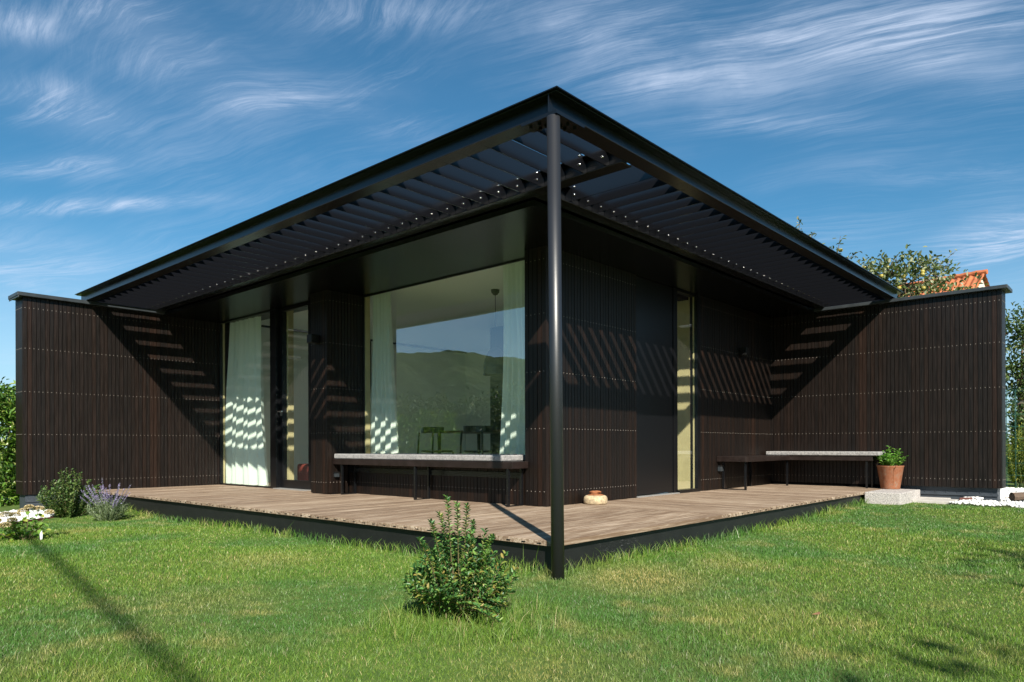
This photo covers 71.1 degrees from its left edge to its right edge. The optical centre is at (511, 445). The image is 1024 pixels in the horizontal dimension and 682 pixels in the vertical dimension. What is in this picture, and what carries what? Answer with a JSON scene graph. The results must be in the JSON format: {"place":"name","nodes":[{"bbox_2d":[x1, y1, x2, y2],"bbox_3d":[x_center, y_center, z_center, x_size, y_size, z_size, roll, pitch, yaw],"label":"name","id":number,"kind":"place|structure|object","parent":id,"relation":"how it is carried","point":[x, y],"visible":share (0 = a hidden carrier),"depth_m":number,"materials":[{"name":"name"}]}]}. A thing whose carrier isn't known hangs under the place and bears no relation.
{"place":"outdoors","nodes":[
{"label":"outdoors","id":0,"kind":"place"},
{"bbox_2d":[0,445,1023,681],"bbox_3d":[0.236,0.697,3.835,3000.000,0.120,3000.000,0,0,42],"label":"ground","id":1,"kind":"structure","parent":0,"point":[377,671],"depth_m":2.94,"materials":[{"name":"plant"}]},
{"bbox_2d":[0,376,15,438],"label":"laurel tree","id":2,"kind":"object","parent":1,"relation":"on","point":[11,389],"visible":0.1,"depth_m":10.55,"materials":[{"name":"green plant"}]},
{"bbox_2d":[0,387,27,506],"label":"laurel hedge","id":3,"kind":"object","parent":1,"relation":"on","point":[8,419],"visible":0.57,"depth_m":8.86,"materials":[{"name":"green plant"}]},
{"bbox_2d":[0,504,54,541],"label":"hydrangea","id":4,"kind":"object","parent":1,"relation":"on","point":[11,534],"visible":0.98,"depth_m":5.68,"materials":[{"name":"green plant"}]},
{"bbox_2d":[0,509,54,522],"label":"white cobbles","id":5,"kind":"object","parent":1,"relation":"on","point":[32,513],"visible":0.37,"depth_m":7.51,"materials":[{"name":"stone"}]},
{"bbox_2d":[2,516,56,524],"bbox_3d":[-4.909,0.806,6.656,0.326,0.135,2.582,0,0,18],"label":"edging strip","id":6,"kind":"object","parent":1,"relation":"on","point":[40,519],"visible":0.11,"depth_m":7.30,"materials":[{"name":"metal"}]},
{"bbox_2d":[36,467,104,517],"bbox_3d":[-4.647,0.504,7.515,0.576,0.562,0.563,0,0,26],"label":"shrub","id":7,"kind":"object","parent":1,"relation":"on","point":[65,504],"visible":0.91,"depth_m":7.46,"materials":[{"name":"green plant"}]},
{"bbox_2d":[80,480,130,520],"bbox_3d":[-4.109,0.544,7.247,0.476,0.450,0.431,0,0,-7],"label":"lavender","id":8,"kind":"object","parent":1,"relation":"on","point":[104,510],"visible":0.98,"depth_m":7.20,"materials":[{"name":"purple plant"}]},
{"bbox_2d":[398,494,519,622],"bbox_3d":[-0.223,0.456,2.979,0.497,0.525,0.538,0,0,14],"label":"bush","id":9,"kind":"object","parent":1,"relation":"on","point":[469,584],"visible":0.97,"depth_m":2.92,"materials":[{"name":"green plant"}]},
{"bbox_2d":[95,484,880,572],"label":"wooden deck","id":10,"kind":"structure","parent":1,"relation":"on","point":[523,532],"depth_m":5.70,"materials":[{"name":"brown wood"}]},
{"bbox_2d":[333,459,527,506],"bbox_3d":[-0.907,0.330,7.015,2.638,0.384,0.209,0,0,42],"label":"bench","id":11,"kind":"object","parent":10,"relation":"on","point":[506,465],"visible":0.94,"depth_m":6.83,"materials":[{"name":"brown wood"}]},
{"bbox_2d":[334,453,524,461],"bbox_3d":[-0.889,0.110,7.128,2.502,0.054,0.388,0,0,42],"label":"seat cushion","id":12,"kind":"object","parent":11,"relation":"on","point":[470,457],"visible":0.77,"depth_m":6.76,"materials":[{"name":"grey fabric"}]},
{"bbox_2d":[583,491,607,504],"bbox_3d":[0.749,0.456,6.386,0.214,0.121,0.214,0,0,42],"label":"door weight","id":13,"kind":"object","parent":10,"relation":"on","point":[594,498],"depth_m":6.31,"materials":[{"name":"fabric"}]},
{"bbox_2d":[717,455,878,489],"bbox_3d":[3.434,0.315,8.561,1.328,0.389,1.602,0,0,42],"label":"bench","id":14,"kind":"object","parent":10,"relation":"on","point":[750,459],"visible":0.95,"depth_m":8.63,"materials":[{"name":"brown wood"}]},
{"bbox_2d":[766,451,885,455],"bbox_3d":[3.916,0.094,9.006,1.370,0.050,0.270,0,0,42],"label":"seat cushion","id":15,"kind":"object","parent":14,"relation":"on","point":[854,453],"visible":0.88,"depth_m":8.82,"materials":[{"name":"grey fabric"}]},
{"bbox_2d":[8,197,1012,509],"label":"house","id":16,"kind":"structure","parent":1,"relation":"on","point":[668,389],"depth_m":8.30,"materials":[{"name":"black wood"}]},
{"bbox_2d":[219,310,270,487],"bbox_3d":[-3.493,-0.580,9.399,1.368,2.219,0.062,0,0,42],"label":"tall window","id":17,"kind":"structure","parent":16,"relation":"in","point":[221,325],"depth_m":9.83,"materials":[{"name":"black metal"}]},
{"bbox_2d":[225,316,268,485],"bbox_3d":[-3.575,-0.601,9.582,1.134,2.249,0.104,0,0,42],"label":"curtain","id":18,"kind":"object","parent":16,"relation":"hanging from","point":[245,453],"visible":1,"depth_m":9.56,"materials":[{"name":"white fabric"}]},
{"bbox_2d":[273,302,310,490],"bbox_3d":[-2.607,-0.583,8.658,0.700,2.220,0.230,0,0,42],"label":"glazed door","id":19,"kind":"structure","parent":16,"relation":"in","point":[287,482],"depth_m":8.86,"materials":[{"name":"black metal"}]},
{"bbox_2d":[297,463,307,480],"bbox_3d":[-2.355,0.317,9.173,0.600,0.420,0.550,0,0,42],"label":"armchair","id":20,"kind":"object","parent":16,"relation":"on","point":[302,471],"visible":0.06,"depth_m":9.07,"materials":[{"name":"red fabric"}]},
{"bbox_2d":[307,334,318,343],"bbox_3d":[-2.181,-1.172,7.856,0.090,0.093,0.104,0,0,42],"label":"wall lamp","id":21,"kind":"object","parent":16,"relation":"attached to","point":[313,338],"visible":1,"depth_m":7.82,"materials":[{"name":"black metal"}]},
{"bbox_2d":[370,341,370,394],"bbox_3d":[-2.655,-0.654,11.342,0.030,2.162,1.030,0,0,42],"label":"garden window","id":22,"kind":"structure","parent":16,"relation":"in","point":[370,341],"depth_m":11.70,"materials":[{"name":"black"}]},
{"bbox_2d":[370,292,398,453],"bbox_3d":[-1.467,-0.820,8.072,0.535,1.821,0.083,0,0,42],"label":"curtain","id":23,"kind":"object","parent":16,"relation":"hanging from","point":[383,426],"visible":0.98,"depth_m":8.03,"materials":[{"name":"white fabric"}]},
{"bbox_2d":[417,427,453,453],"bbox_3d":[-0.983,0.141,9.350,0.427,0.766,0.433,0,0,-40],"label":"dining chair","id":24,"kind":"object","parent":16,"relation":"on","point":[432,430],"visible":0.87,"depth_m":9.16,"materials":[{"name":"black"}]},
{"bbox_2d":[363,258,524,452],"bbox_3d":[-0.696,-0.821,7.277,2.608,1.835,0.080,0,0,42],"label":"picture window","id":25,"kind":"structure","parent":16,"relation":"in","point":[366,299],"depth_m":8.12,"materials":[{"name":"black"}]},
{"bbox_2d":[459,426,498,454],"bbox_3d":[-0.389,0.139,8.813,0.433,0.766,0.427,0,0,36],"label":"dining chair","id":26,"kind":"object","parent":16,"relation":"on","point":[481,429],"visible":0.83,"depth_m":8.64,"materials":[{"name":"black"}]},
{"bbox_2d":[437,430,520,454],"bbox_3d":[-0.194,0.160,9.477,1.600,0.722,0.900,0,0,42],"label":"dining table","id":27,"kind":"object","parent":16,"relation":"on","point":[459,432],"visible":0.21,"depth_m":9.66,"materials":[{"name":"brown wood"}]},
{"bbox_2d":[75,86,903,579],"bbox_3d":[-0.286,-0.509,8.813,7.588,2.760,6.836,0,0,42],"label":"pergola","id":28,"kind":"object","parent":16,"relation":"attached to","point":[655,194],"visible":0.96,"depth_m":5.34,"materials":[{"name":"black metal"}]},
{"bbox_2d":[483,289,502,375],"bbox_3d":[-0.185,-1.265,7.984,0.270,0.951,0.270,0,0,42],"label":"pendant lamp","id":29,"kind":"object","parent":16,"relation":"hanging from","point":[493,363],"visible":0.94,"depth_m":7.89,"materials":[{"name":"black metal"}]},
{"bbox_2d":[490,326,522,454],"bbox_3d":[0.248,-0.610,10.505,0.920,2.259,0.680,0,0,42],"label":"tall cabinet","id":30,"kind":"object","parent":16,"relation":"on","point":[496,384],"visible":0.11,"depth_m":10.48,"materials":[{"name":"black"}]},
{"bbox_2d":[500,260,524,454],"bbox_3d":[0.099,-0.825,6.653,0.614,1.821,0.081,0,0,42],"label":"curtain","id":31,"kind":"object","parent":16,"relation":"hanging from","point":[512,438],"visible":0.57,"depth_m":6.72,"materials":[{"name":"white fabric"}]},
{"bbox_2d":[635,276,678,497],"bbox_3d":[1.493,-0.594,7.464,0.105,2.218,0.835,0,0,42],"label":"entry door","id":32,"kind":"structure","parent":16,"relation":"in","point":[656,320],"depth_m":7.46,"materials":[{"name":"black"}]},
{"bbox_2d":[676,289,700,492],"bbox_3d":[1.860,-0.595,8.036,0.304,2.219,0.503,0,0,42],"label":"slim window","id":33,"kind":"structure","parent":16,"relation":"in","point":[687,311],"depth_m":8.12,"materials":[{"name":"black"}]},
{"bbox_2d":[717,465,723,470],"bbox_3d":[2.459,0.262,8.437,0.047,0.072,0.070,0,0,42],"label":"outdoor socket","id":34,"kind":"object","parent":16,"relation":"attached to","point":[720,467],"visible":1,"depth_m":8.41,"materials":[{"name":"black plastic"}]},
{"bbox_2d":[739,347,748,355],"bbox_3d":[2.873,-1.167,8.867,0.094,0.093,0.090,0,0,42],"label":"wall lamp","id":35,"kind":"object","parent":16,"relation":"attached to","point":[743,351],"visible":1,"depth_m":8.83,"materials":[{"name":"black metal"}]},
{"bbox_2d":[795,216,988,297],"bbox_3d":[6.803,-1.735,13.002,3.708,4.883,1.841,0,0,4],"label":"apple tree","id":36,"kind":"object","parent":1,"relation":"on","point":[908,289],"visible":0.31,"depth_m":12.79,"materials":[{"name":"green plant"}]},
{"bbox_2d":[865,489,919,504],"bbox_3d":[4.330,0.683,8.134,0.358,0.349,0.870,0,0,42],"label":"granite step","id":37,"kind":"object","parent":1,"relation":"on","point":[894,496],"visible":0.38,"depth_m":7.86,"materials":[{"name":"grey stone"}]},
{"bbox_2d":[876,465,903,488],"bbox_3d":[4.475,0.369,8.468,0.294,0.274,0.294,0,0,42],"label":"flower pot","id":38,"kind":"object","parent":37,"relation":"on","point":[890,477],"visible":0.98,"depth_m":8.37,"materials":[{"name":"ceramic"}]},
{"bbox_2d":[876,446,908,465],"bbox_3d":[4.463,0.132,8.480,0.319,0.275,0.365,0,0,-20],"label":"potted plant","id":39,"kind":"object","parent":38,"relation":"in","point":[886,459],"visible":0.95,"depth_m":8.43,"materials":[{"name":"green plant"}]},
{"bbox_2d":[912,497,958,504],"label":"paving slab","id":40,"kind":"structure","parent":1,"relation":"on","point":[936,500],"depth_m":8.00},
{"bbox_2d":[959,497,1002,500],"bbox_3d":[6.088,0.640,8.584,2.404,0.125,0.095,0,0,-29],"label":"edging strip","id":41,"kind":"object","parent":1,"relation":"on","point":[967,498],"visible":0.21,"depth_m":8.06,"materials":[{"name":"metal"}]},
{"bbox_2d":[949,487,1023,508],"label":"white gravel","id":42,"kind":"structure","parent":1,"relation":"on","point":[1007,502],"depth_m":7.73,"materials":[{"name":"white gravel"}]},
{"bbox_2d":[1009,492,1023,500],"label":"log","id":43,"kind":"object","parent":42,"relation":"on","point":[1016,496],"visible":0.95,"depth_m":7.83,"materials":[{"name":"brown wood"}]},
{"bbox_2d":[963,492,1011,499],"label":"white pebbles","id":44,"kind":"object","parent":1,"relation":"on","point":[1002,495],"visible":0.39,"depth_m":8.22,"materials":[{"name":"stone"}]},
{"bbox_2d":[1005,301,1023,422],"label":"pear tree","id":45,"kind":"object","parent":1,"relation":"on","point":[1018,385],"visible":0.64,"depth_m":13.95,"materials":[{"name":"green plant"}]},
{"bbox_2d":[1006,423,1023,486],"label":"goldenrod","id":46,"kind":"object","parent":1,"relation":"on","point":[1012,469],"visible":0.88,"depth_m":11.09,"materials":[{"name":"green plant"}]},
{"bbox_2d":[1006,389,1023,485],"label":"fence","id":47,"kind":"object","parent":1,"relation":"on","point":[1015,401],"visible":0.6,"depth_m":10.98,"materials":[{"name":"teal"}]},
{"bbox_2d":[1007,397,1023,482],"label":"currant bush","id":48,"kind":"object","parent":1,"relation":"on","point":[1019,420],"visible":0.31,"depth_m":12.12,"materials":[{"name":"green plant"}]},
{"bbox_2d":[0,0,1023,447],"label":"sky","id":49,"kind":"structure","parent":0,"point":[134,133],"materials":[{"name":"blue"}]},
{"bbox_2d":[900,269,989,296],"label":"neighbour house","id":50,"kind":"structure","parent":0,"point":[971,280],"depth_m":24.25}
]}

